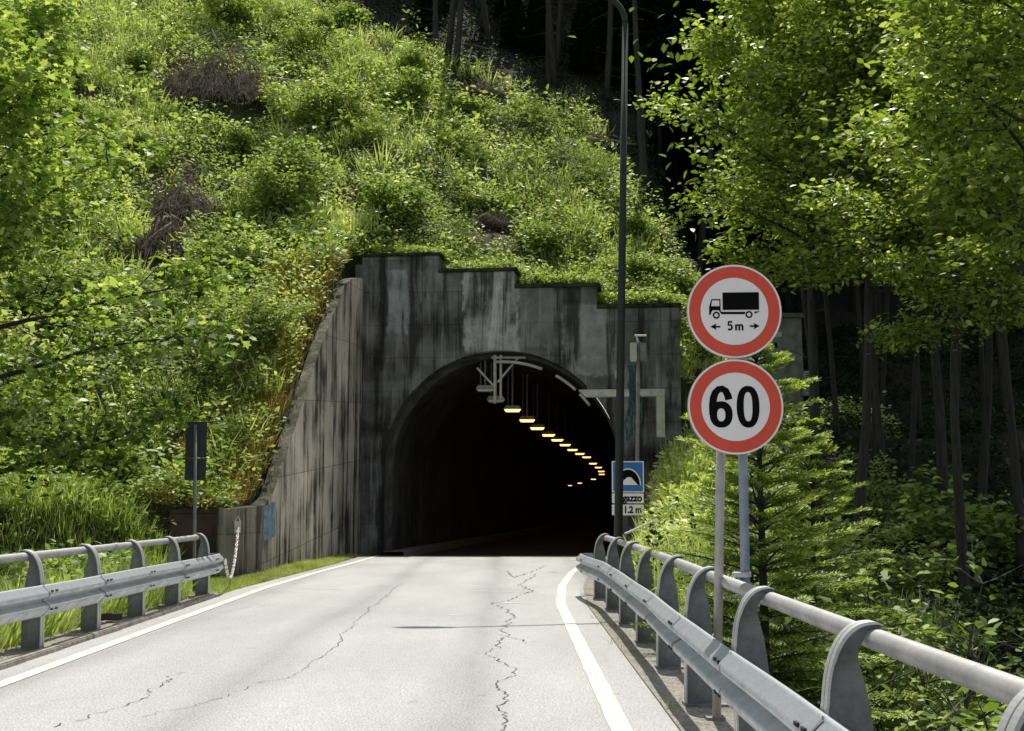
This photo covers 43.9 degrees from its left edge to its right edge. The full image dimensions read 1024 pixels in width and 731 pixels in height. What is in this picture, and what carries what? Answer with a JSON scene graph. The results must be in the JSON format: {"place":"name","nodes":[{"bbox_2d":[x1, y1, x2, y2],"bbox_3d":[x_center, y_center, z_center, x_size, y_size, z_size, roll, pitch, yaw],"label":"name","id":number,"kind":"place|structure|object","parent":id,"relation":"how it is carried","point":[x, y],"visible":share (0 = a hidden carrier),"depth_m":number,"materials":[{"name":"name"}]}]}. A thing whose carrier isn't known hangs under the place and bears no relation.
{"place":"outdoors","nodes":[
{"label":"outdoors","id":0,"kind":"place"},
{"bbox_2d":[0,556,680,730],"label":"road","id":1,"kind":"structure","parent":0,"point":[431,643],"depth_m":11.18,"materials":[{"name":"grey asphalt"}]},
{"bbox_2d":[0,594,214,669],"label":"kerb","id":2,"kind":"structure","parent":1,"relation":"on","point":[35,654],"depth_m":13.36,"materials":[{"name":"concrete"}]},
{"bbox_2d":[0,556,377,686],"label":"road line","id":3,"kind":"object","parent":1,"relation":"on","point":[13,679],"visible":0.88,"depth_m":13.39,"materials":[{"name":"white paint"}]},
{"bbox_2d":[556,567,632,730],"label":"road line","id":4,"kind":"object","parent":1,"relation":"on","point":[615,716],"visible":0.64,"depth_m":10.66,"materials":[{"name":"white paint"}]},
{"bbox_2d":[393,359,614,555],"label":"tunnel","id":5,"kind":"structure","parent":0,"point":[470,461],"depth_m":54.50,"materials":[{"name":"black concrete"}]},
{"bbox_2d":[398,514,613,555],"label":"tunnel road","id":6,"kind":"structure","parent":0,"point":[576,534],"depth_m":54.25,"materials":[{"name":"black asphalt"}]},
{"bbox_2d":[384,515,569,555],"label":"tunnel kerb","id":7,"kind":"structure","parent":6,"relation":"on","point":[423,549],"depth_m":51.95,"materials":[{"name":"concrete"}]},
{"bbox_2d":[0,0,1023,722],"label":"ground","id":8,"kind":"structure","parent":0,"point":[254,110],"depth_m":47.51,"materials":[{"name":"green plant"}]},
{"bbox_2d":[23,263,110,309],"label":"shrub","id":9,"kind":"object","parent":8,"relation":"on","point":[68,278],"visible":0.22,"depth_m":32.56,"materials":[{"name":"green plant"}]},
{"bbox_2d":[38,226,108,267],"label":"shrub","id":10,"kind":"object","parent":8,"relation":"on","point":[67,244],"visible":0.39,"depth_m":36.21,"materials":[{"name":"green plant"}]},
{"bbox_2d":[0,447,186,588],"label":"undergrowth","id":11,"kind":"object","parent":8,"relation":"on","point":[23,569],"visible":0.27,"depth_m":23.78,"materials":[{"name":"green plant"}]},
{"bbox_2d":[0,468,199,650],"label":"grass","id":12,"kind":"structure","parent":8,"relation":"on","point":[54,624],"depth_m":23.75,"materials":[{"name":"green plant"}]},
{"bbox_2d":[0,593,221,660],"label":"gravel verge","id":13,"kind":"structure","parent":8,"relation":"on","point":[55,638],"depth_m":13.26,"materials":[{"name":"grey gravel"}]},
{"bbox_2d":[0,533,223,650],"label":"guardrail","id":14,"kind":"object","parent":13,"relation":"on","point":[33,602],"visible":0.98,"depth_m":13.79,"materials":[{"name":"metal"}]},
{"bbox_2d":[73,430,163,483],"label":"shrub","id":15,"kind":"object","parent":8,"relation":"on","point":[116,459],"visible":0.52,"depth_m":26.13,"materials":[{"name":"green plant"}]},
{"bbox_2d":[0,0,264,499],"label":"maple tree","id":16,"kind":"object","parent":8,"relation":"on","point":[21,67],"visible":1,"depth_m":20.77,"materials":[{"name":"green plant"}]},
{"bbox_2d":[110,42,160,74],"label":"shrub","id":17,"kind":"object","parent":8,"relation":"on","point":[136,62],"visible":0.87,"depth_m":51.26,"materials":[{"name":"green plant"}]},
{"bbox_2d":[90,348,211,428],"bbox_3d":[-8.314,0.560,29.332,1.908,2.140,2.828,-3,-7,25],"label":"shrub","id":18,"kind":"object","parent":8,"relation":"on","point":[168,364],"visible":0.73,"depth_m":29.25,"materials":[{"name":"green plant"}]},
{"bbox_2d":[117,210,203,262],"bbox_3d":[-10.161,-3.706,37.487,3.200,1.898,2.106,0,-6,0],"label":"brush pile","id":19,"kind":"object","parent":8,"relation":"on","point":[153,240],"visible":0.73,"depth_m":37.11,"materials":[{"name":"brown wood"}]},
{"bbox_2d":[123,165,229,226],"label":"brush pile","id":20,"kind":"object","parent":8,"relation":"on","point":[174,202],"visible":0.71,"depth_m":40.22,"materials":[{"name":"brown wood"}]},
{"bbox_2d":[184,422,206,592],"bbox_3d":[-5.226,2.493,20.823,0.350,3.151,0.096,0,-6,0],"label":"road sign","id":21,"kind":"object","parent":8,"relation":"on","point":[195,450],"visible":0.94,"depth_m":20.95,"materials":[{"name":"grey metal"}]},
{"bbox_2d":[170,0,251,29],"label":"shrub","id":22,"kind":"object","parent":8,"relation":"on","point":[216,4],"visible":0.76,"depth_m":58.96,"materials":[{"name":"green plant"}]},
{"bbox_2d":[155,226,269,277],"bbox_3d":[-8.401,-2.975,35.880,2.695,1.899,2.907,-6,-9,44],"label":"shrub","id":23,"kind":"object","parent":8,"relation":"on","point":[216,253],"visible":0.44,"depth_m":35.58,"materials":[{"name":"green plant"}]},
{"bbox_2d":[169,506,262,576],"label":"retaining wall","id":24,"kind":"structure","parent":8,"relation":"on","point":[215,528],"depth_m":25.03,"materials":[{"name":"concrete"}]},
{"bbox_2d":[147,29,284,108],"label":"brush pile","id":25,"kind":"object","parent":8,"relation":"on","point":[179,83],"visible":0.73,"depth_m":49.77,"materials":[{"name":"brown wood"}]},
{"bbox_2d":[89,242,345,576],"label":"undergrowth","id":26,"kind":"object","parent":8,"relation":"on","point":[201,482],"visible":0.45,"depth_m":28.94,"materials":[{"name":"green plant"}]},
{"bbox_2d":[180,230,260,270],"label":"shrub","id":27,"kind":"object","parent":8,"relation":"on","point":[213,241],"visible":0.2,"depth_m":36.24,"materials":[{"name":"green plant"}]},
{"bbox_2d":[193,212,268,250],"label":"shrub","id":28,"kind":"object","parent":8,"relation":"on","point":[232,223],"visible":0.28,"depth_m":38.27,"materials":[{"name":"green plant"}]},
{"bbox_2d":[130,242,351,508],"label":"dry grass","id":29,"kind":"structure","parent":8,"relation":"on","point":[271,403],"depth_m":30.06,"materials":[{"name":"green plant"}]},
{"bbox_2d":[197,285,292,339],"bbox_3d":[-6.593,-1.174,32.341,2.546,1.663,2.360,-5,-8,39],"label":"shrub","id":30,"kind":"object","parent":8,"relation":"on","point":[246,315],"visible":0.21,"depth_m":32.00,"materials":[{"name":"green plant"}]},
{"bbox_2d":[221,120,271,157],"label":"shrub","id":31,"kind":"object","parent":8,"relation":"on","point":[242,141],"visible":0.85,"depth_m":46.32,"materials":[{"name":"green plant"}]},
{"bbox_2d":[188,272,309,380],"bbox_3d":[-6.176,-0.837,30.935,2.263,2.538,3.354,6,-8,-43],"label":"shrub","id":32,"kind":"object","parent":8,"relation":"on","point":[254,300],"visible":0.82,"depth_m":30.65,"materials":[{"name":"green plant"}]},
{"bbox_2d":[191,270,312,351],"bbox_3d":[-6.563,-1.239,31.825,3.084,2.174,3.327,1,-6,-6],"label":"shrub","id":33,"kind":"object","parent":8,"relation":"on","point":[276,327],"visible":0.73,"depth_m":31.75,"materials":[{"name":"green plant"}]},
{"bbox_2d":[181,553,363,599],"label":"verge grass","id":34,"kind":"structure","parent":8,"relation":"on","point":[226,583],"depth_m":25.20,"materials":[{"name":"green plant"}]},
{"bbox_2d":[222,143,342,222],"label":"shrub","id":35,"kind":"object","parent":8,"relation":"on","point":[280,198],"visible":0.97,"depth_m":41.37,"materials":[{"name":"green plant"}]},
{"bbox_2d":[242,132,336,192],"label":"shrub","id":36,"kind":"object","parent":8,"relation":"on","point":[294,150],"visible":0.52,"depth_m":42.73,"materials":[{"name":"green plant"}]},
{"bbox_2d":[271,9,328,52],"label":"shrub","id":37,"kind":"object","parent":8,"relation":"on","point":[299,39],"visible":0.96,"depth_m":57.39,"materials":[{"name":"green plant"}]},
{"bbox_2d":[255,66,346,135],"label":"shrub","id":38,"kind":"object","parent":8,"relation":"on","point":[297,110],"visible":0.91,"depth_m":48.45,"materials":[{"name":"green plant"}]},
{"bbox_2d":[251,278,362,571],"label":"wing wall","id":39,"kind":"structure","parent":8,"relation":"on","point":[308,499],"depth_m":33.28,"materials":[{"name":"concrete"}]},
{"bbox_2d":[295,63,372,115],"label":"shrub","id":40,"kind":"object","parent":8,"relation":"on","point":[346,95],"visible":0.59,"depth_m":49.80,"materials":[{"name":"green plant"}]},
{"bbox_2d":[354,170,440,228],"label":"shrub","id":41,"kind":"object","parent":8,"relation":"on","point":[381,196],"visible":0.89,"depth_m":42.16,"materials":[{"name":"green plant"}]},
{"bbox_2d":[374,64,442,115],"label":"shrub","id":42,"kind":"object","parent":8,"relation":"on","point":[420,85],"visible":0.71,"depth_m":52.82,"materials":[{"name":"green plant"}]},
{"bbox_2d":[390,44,436,78],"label":"shrub","id":43,"kind":"object","parent":8,"relation":"on","point":[411,60],"visible":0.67,"depth_m":56.67,"materials":[{"name":"green plant"}]},
{"bbox_2d":[406,0,446,35],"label":"spruce","id":44,"kind":"object","parent":8,"relation":"on","point":[420,5],"visible":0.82,"depth_m":62.98,"materials":[{"name":"green plant"}]},
{"bbox_2d":[1,0,889,492],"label":"tall grass","id":45,"kind":"structure","parent":8,"relation":"on","point":[361,80],"depth_m":47.58,"materials":[{"name":"green plant"}]},
{"bbox_2d":[0,0,903,503],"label":"undergrowth","id":46,"kind":"object","parent":8,"relation":"on","point":[546,132],"visible":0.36,"depth_m":46.21,"materials":[{"name":"green plant"}]},
{"bbox_2d":[419,232,486,263],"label":"shrub","id":47,"kind":"object","parent":8,"relation":"on","point":[461,249],"visible":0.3,"depth_m":41.93,"materials":[{"name":"green plant"}]},
{"bbox_2d":[425,117,484,156],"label":"shrub","id":48,"kind":"object","parent":8,"relation":"on","point":[465,138],"visible":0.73,"depth_m":50.67,"materials":[{"name":"green plant"}]},
{"bbox_2d":[439,82,496,119],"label":"shrub","id":49,"kind":"object","parent":8,"relation":"on","point":[467,106],"visible":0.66,"depth_m":54.71,"materials":[{"name":"green plant"}]},
{"bbox_2d":[461,203,517,232],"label":"brush pile","id":50,"kind":"object","parent":8,"relation":"on","point":[498,221],"visible":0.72,"depth_m":45.50,"materials":[{"name":"brown wood"}]},
{"bbox_2d":[457,181,525,215],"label":"shrub","id":51,"kind":"object","parent":8,"relation":"on","point":[495,200],"visible":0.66,"depth_m":46.69,"materials":[{"name":"green plant"}]},
{"bbox_2d":[355,252,680,555],"bbox_3d":[0.193,1.792,39.125,10.050,10.605,1.400,-1,-6,7],"label":"tunnel portal","id":52,"kind":"object","parent":8,"relation":"on","point":[429,322],"visible":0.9,"depth_m":38.97,"materials":[{"name":"concrete"}]},
{"bbox_2d":[578,370,664,436],"bbox_3d":[3.254,1.124,37.638,2.550,2.060,1.008,-1,-6,7],"label":"cable duct","id":53,"kind":"object","parent":52,"relation":"attached to","point":[659,394],"visible":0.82,"depth_m":37.08,"materials":[{"name":"metal"}]},
{"bbox_2d":[349,236,691,312],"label":"undergrowth","id":54,"kind":"object","parent":8,"relation":"on","point":[631,297],"visible":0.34,"depth_m":39.59,"materials":[{"name":"green plant"}]},
{"bbox_2d":[513,220,572,258],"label":"shrub","id":55,"kind":"object","parent":8,"relation":"on","point":[549,240],"visible":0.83,"depth_m":44.26,"materials":[{"name":"green plant"}]},
{"bbox_2d":[529,0,581,88],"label":"dead tree","id":56,"kind":"object","parent":8,"relation":"on","point":[553,68],"visible":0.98,"depth_m":62.02,"materials":[{"name":"brown wood"}]},
{"bbox_2d":[542,249,627,297],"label":"shrub","id":57,"kind":"object","parent":8,"relation":"on","point":[604,268],"visible":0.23,"depth_m":41.50,"materials":[{"name":"green plant"}]},
{"bbox_2d":[582,1,641,104],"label":"dead tree","id":58,"kind":"object","parent":8,"relation":"on","point":[608,75],"visible":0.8,"depth_m":61.75,"materials":[{"name":"brown wood"}]},
{"bbox_2d":[607,0,627,560],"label":"street lamp","id":59,"kind":"object","parent":8,"relation":"on","point":[619,462],"visible":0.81,"depth_m":20.80,"materials":[{"name":"grey metal"}]},
{"bbox_2d":[336,0,908,423],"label":"forest floor plants","id":60,"kind":"object","parent":8,"relation":"on","point":[630,101],"visible":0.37,"depth_m":62.71,"materials":[{"name":"green plant"}]},
{"bbox_2d":[614,0,656,198],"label":"dead tree","id":61,"kind":"object","parent":8,"relation":"on","point":[641,144],"visible":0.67,"depth_m":51.78,"materials":[{"name":"brown wood"}]},
{"bbox_2d":[613,207,661,243],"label":"shrub","id":62,"kind":"object","parent":8,"relation":"on","point":[639,224],"visible":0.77,"depth_m":47.07,"materials":[{"name":"green plant"}]},
{"bbox_2d":[630,335,646,540],"bbox_3d":[3.469,2.384,34.534,0.450,6.510,0.159,0,-6,0],"label":"signal mast","id":63,"kind":"object","parent":8,"relation":"on","point":[638,351],"visible":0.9,"depth_m":34.74,"materials":[{"name":"metal"}]},
{"bbox_2d":[624,365,641,445],"bbox_3d":[3.417,1.141,35.792,0.510,2.300,0.210,0,-6,0],"label":"torn netting","id":64,"kind":"object","parent":63,"relation":"attached to","point":[631,382],"visible":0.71,"depth_m":35.78,"materials":[{"name":"fabric"}]},
{"bbox_2d":[590,0,722,196],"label":"forest spruce","id":65,"kind":"object","parent":8,"relation":"on","point":[672,26],"visible":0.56,"depth_m":64.86,"materials":[{"name":"green plant"}]},
{"bbox_2d":[583,577,733,730],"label":"gravel verge","id":66,"kind":"structure","parent":8,"relation":"on","point":[662,684],"depth_m":10.37,"materials":[{"name":"grey gravel"}]},
{"bbox_2d":[612,461,643,524],"bbox_3d":[3.020,4.053,32.989,0.840,3.124,0.092,0,-6,0],"label":"tunnel name sign","id":67,"kind":"object","parent":66,"relation":"on","point":[633,476],"visible":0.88,"depth_m":33.05,"materials":[{"name":"metal"}]},
{"bbox_2d":[687,359,783,720],"bbox_3d":[1.409,1.285,8.137,0.604,2.612,0.504,0,-6,0],"label":"speed limit sign","id":68,"kind":"object","parent":66,"relation":"on","point":[735,406],"visible":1,"depth_m":8.00,"materials":[{"name":"metal"}]},
{"bbox_2d":[576,533,1023,730],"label":"guardrail","id":69,"kind":"object","parent":66,"relation":"on","point":[745,686],"visible":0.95,"depth_m":6.49,"materials":[{"name":"metal"}]},
{"bbox_2d":[687,265,781,599],"bbox_3d":[1.417,1.013,8.014,0.604,3.320,0.162,0,-6,0],"label":"length limit sign","id":70,"kind":"object","parent":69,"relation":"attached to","point":[734,311],"visible":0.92,"depth_m":8.08,"materials":[{"name":"metal"}]},
{"bbox_2d":[640,260,701,298],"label":"shrub","id":71,"kind":"object","parent":8,"relation":"on","point":[680,278],"visible":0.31,"depth_m":41.95,"materials":[{"name":"green plant"}]},
{"bbox_2d":[647,0,741,249],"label":"forest spruce","id":72,"kind":"object","parent":8,"relation":"on","point":[696,85],"visible":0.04,"depth_m":66.15,"materials":[{"name":"green plant"}]},
{"bbox_2d":[676,6,730,280],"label":"dead tree","id":73,"kind":"object","parent":8,"relation":"on","point":[701,245],"visible":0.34,"depth_m":53.26,"materials":[{"name":"brown wood"}]},
{"bbox_2d":[568,0,900,408],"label":"forest tree","id":74,"kind":"object","parent":8,"relation":"on","point":[686,55],"visible":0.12,"depth_m":35.92,"materials":[{"name":"green plant"}]},
{"bbox_2d":[689,0,790,312],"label":"forest spruce","id":75,"kind":"object","parent":8,"relation":"on","point":[786,298],"visible":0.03,"depth_m":58.31,"materials":[{"name":"green plant"}]},
{"bbox_2d":[633,0,851,438],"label":"forest tree","id":76,"kind":"object","parent":8,"relation":"on","point":[831,366],"visible":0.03,"depth_m":38.28,"materials":[{"name":"green plant"}]},
{"bbox_2d":[681,445,825,685],"bbox_3d":[2.827,3.186,15.546,2.766,4.830,2.597,3,-7,-24],"label":"spruce tree","id":77,"kind":"object","parent":8,"relation":"on","point":[752,578],"visible":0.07,"depth_m":15.62,"materials":[{"name":"green plant"}]},
{"bbox_2d":[629,352,894,553],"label":"undergrowth","id":78,"kind":"object","parent":8,"relation":"on","point":[658,478],"visible":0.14,"depth_m":34.55,"materials":[{"name":"green plant"}]},
{"bbox_2d":[631,343,920,723],"bbox_3d":[2.437,2.630,11.852,3.458,6.037,3.247,-5,-8,36],"label":"spruce tree","id":79,"kind":"object","parent":8,"relation":"on","point":[761,543],"visible":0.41,"depth_m":11.96,"materials":[{"name":"green plant"}]},
{"bbox_2d":[749,313,803,427],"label":"utility hut","id":80,"kind":"object","parent":8,"relation":"on","point":[788,336],"visible":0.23,"depth_m":43.48,"materials":[{"name":"paint"}]},
{"bbox_2d":[629,0,951,528],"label":"broadleaf tree","id":81,"kind":"object","parent":8,"relation":"on","point":[712,42],"visible":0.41,"depth_m":27.36,"materials":[{"name":"green plant"}]},
{"bbox_2d":[704,66,896,403],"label":"forest tree","id":82,"kind":"object","parent":8,"relation":"on","point":[861,350],"visible":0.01,"depth_m":44.53,"materials":[{"name":"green plant"}]},
{"bbox_2d":[623,307,1009,729],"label":"grass","id":83,"kind":"structure","parent":8,"relation":"on","point":[708,460],"depth_m":25.51,"materials":[{"name":"green plant"}]},
{"bbox_2d":[726,417,924,729],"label":"spruce tree","id":84,"kind":"object","parent":8,"relation":"on","point":[838,559],"visible":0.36,"depth_m":13.97,"materials":[{"name":"green plant"}]},
{"bbox_2d":[631,481,1023,724],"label":"undergrowth","id":85,"kind":"object","parent":8,"relation":"on","point":[1000,601],"visible":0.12,"depth_m":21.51,"materials":[{"name":"green plant"}]},
{"bbox_2d":[632,138,1023,589],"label":"undergrowth","id":86,"kind":"object","parent":8,"relation":"on","point":[967,424],"visible":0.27,"depth_m":45.76,"materials":[{"name":"green plant"}]},
{"bbox_2d":[774,446,899,516],"bbox_3d":[8.081,3.157,32.221,3.239,2.283,3.495,0,-6,3],"label":"shrub","id":87,"kind":"object","parent":8,"relation":"on","point":[870,471],"visible":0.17,"depth_m":31.54,"materials":[{"name":"green plant"}]},
{"bbox_2d":[676,2,1012,473],"bbox_3d":[10.227,-3.822,36.186,10.790,14.737,11.996,-1,-6,13],"label":"forest tree","id":88,"kind":"object","parent":8,"relation":"on","point":[873,435],"visible":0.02,"depth_m":36.09,"materials":[{"name":"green plant"}]},
{"bbox_2d":[667,0,1023,498],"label":"forest tree","id":89,"kind":"object","parent":8,"relation":"on","point":[911,460],"visible":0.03,"depth_m":34.03,"materials":[{"name":"brown plant"}]},
{"bbox_2d":[699,556,1023,730],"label":"shrub","id":90,"kind":"object","parent":8,"relation":"on","point":[876,673],"visible":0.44,"depth_m":12.59,"materials":[{"name":"green plant"}]},
{"bbox_2d":[748,68,974,503],"bbox_3d":[9.593,-2.958,32.927,6.248,15.168,7.062,-3,-7,22],"label":"broadleaf tree","id":91,"kind":"object","parent":8,"relation":"on","point":[879,426],"visible":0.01,"depth_m":32.24,"materials":[{"name":"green plant"}]},
{"bbox_2d":[731,0,1021,564],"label":"broadleaf tree","id":92,"kind":"object","parent":8,"relation":"on","point":[837,51],"visible":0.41,"depth_m":25.16,"materials":[{"name":"green plant"}]},
{"bbox_2d":[754,0,1023,527],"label":"broadleaf tree","id":93,"kind":"object","parent":8,"relation":"on","point":[941,449],"visible":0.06,"depth_m":26.53,"materials":[{"name":"green plant"}]},
{"bbox_2d":[797,510,981,606],"bbox_3d":[6.282,3.490,21.390,3.203,2.093,2.969,6,-9,-43],"label":"shrub","id":94,"kind":"object","parent":8,"relation":"on","point":[930,579],"visible":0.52,"depth_m":21.18,"materials":[{"name":"green plant"}]},
{"bbox_2d":[763,596,1023,730],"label":"shrub","id":95,"kind":"object","parent":8,"relation":"on","point":[982,707],"visible":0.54,"depth_m":9.31,"materials":[{"name":"green plant"}]},
{"bbox_2d":[770,539,1023,730],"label":"shrub","id":96,"kind":"object","parent":8,"relation":"on","point":[940,634],"visible":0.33,"depth_m":13.18,"materials":[{"name":"green plant"}]},
{"bbox_2d":[830,460,974,552],"bbox_3d":[8.379,3.072,26.797,3.200,2.154,3.016,3,-7,-28],"label":"shrub","id":97,"kind":"object","parent":8,"relation":"on","point":[929,489],"visible":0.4,"depth_m":26.55,"materials":[{"name":"green plant"}]},
{"bbox_2d":[786,0,1023,620],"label":"broadleaf tree","id":98,"kind":"object","parent":8,"relation":"on","point":[916,334],"visible":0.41,"depth_m":20.16,"materials":[{"name":"green plant"}]},
{"bbox_2d":[793,0,1023,284],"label":"broadleaf tree","id":99,"kind":"object","parent":8,"relation":"on","point":[967,24],"visible":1,"depth_m":15.94,"materials":[{"name":"green plant"}]},
{"bbox_2d":[795,0,1023,594],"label":"broadleaf tree","id":100,"kind":"object","parent":8,"relation":"on","point":[1017,497],"visible":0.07,"depth_m":23.81,"materials":[{"name":"green plant"}]},
{"bbox_2d":[845,117,1023,512],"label":"broadleaf tree","id":101,"kind":"object","parent":8,"relation":"on","point":[984,452],"depth_m":30.93,"materials":[{"name":"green plant"}]},
{"bbox_2d":[872,479,1023,583],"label":"shrub","id":102,"kind":"object","parent":8,"relation":"on","point":[996,536],"visible":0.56,"depth_m":24.41,"materials":[{"name":"green plant"}]},
{"bbox_2d":[872,495,1023,715],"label":"shrub","id":103,"kind":"object","parent":8,"relation":"on","point":[912,559],"visible":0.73,"depth_m":16.46,"materials":[{"name":"green plant"}]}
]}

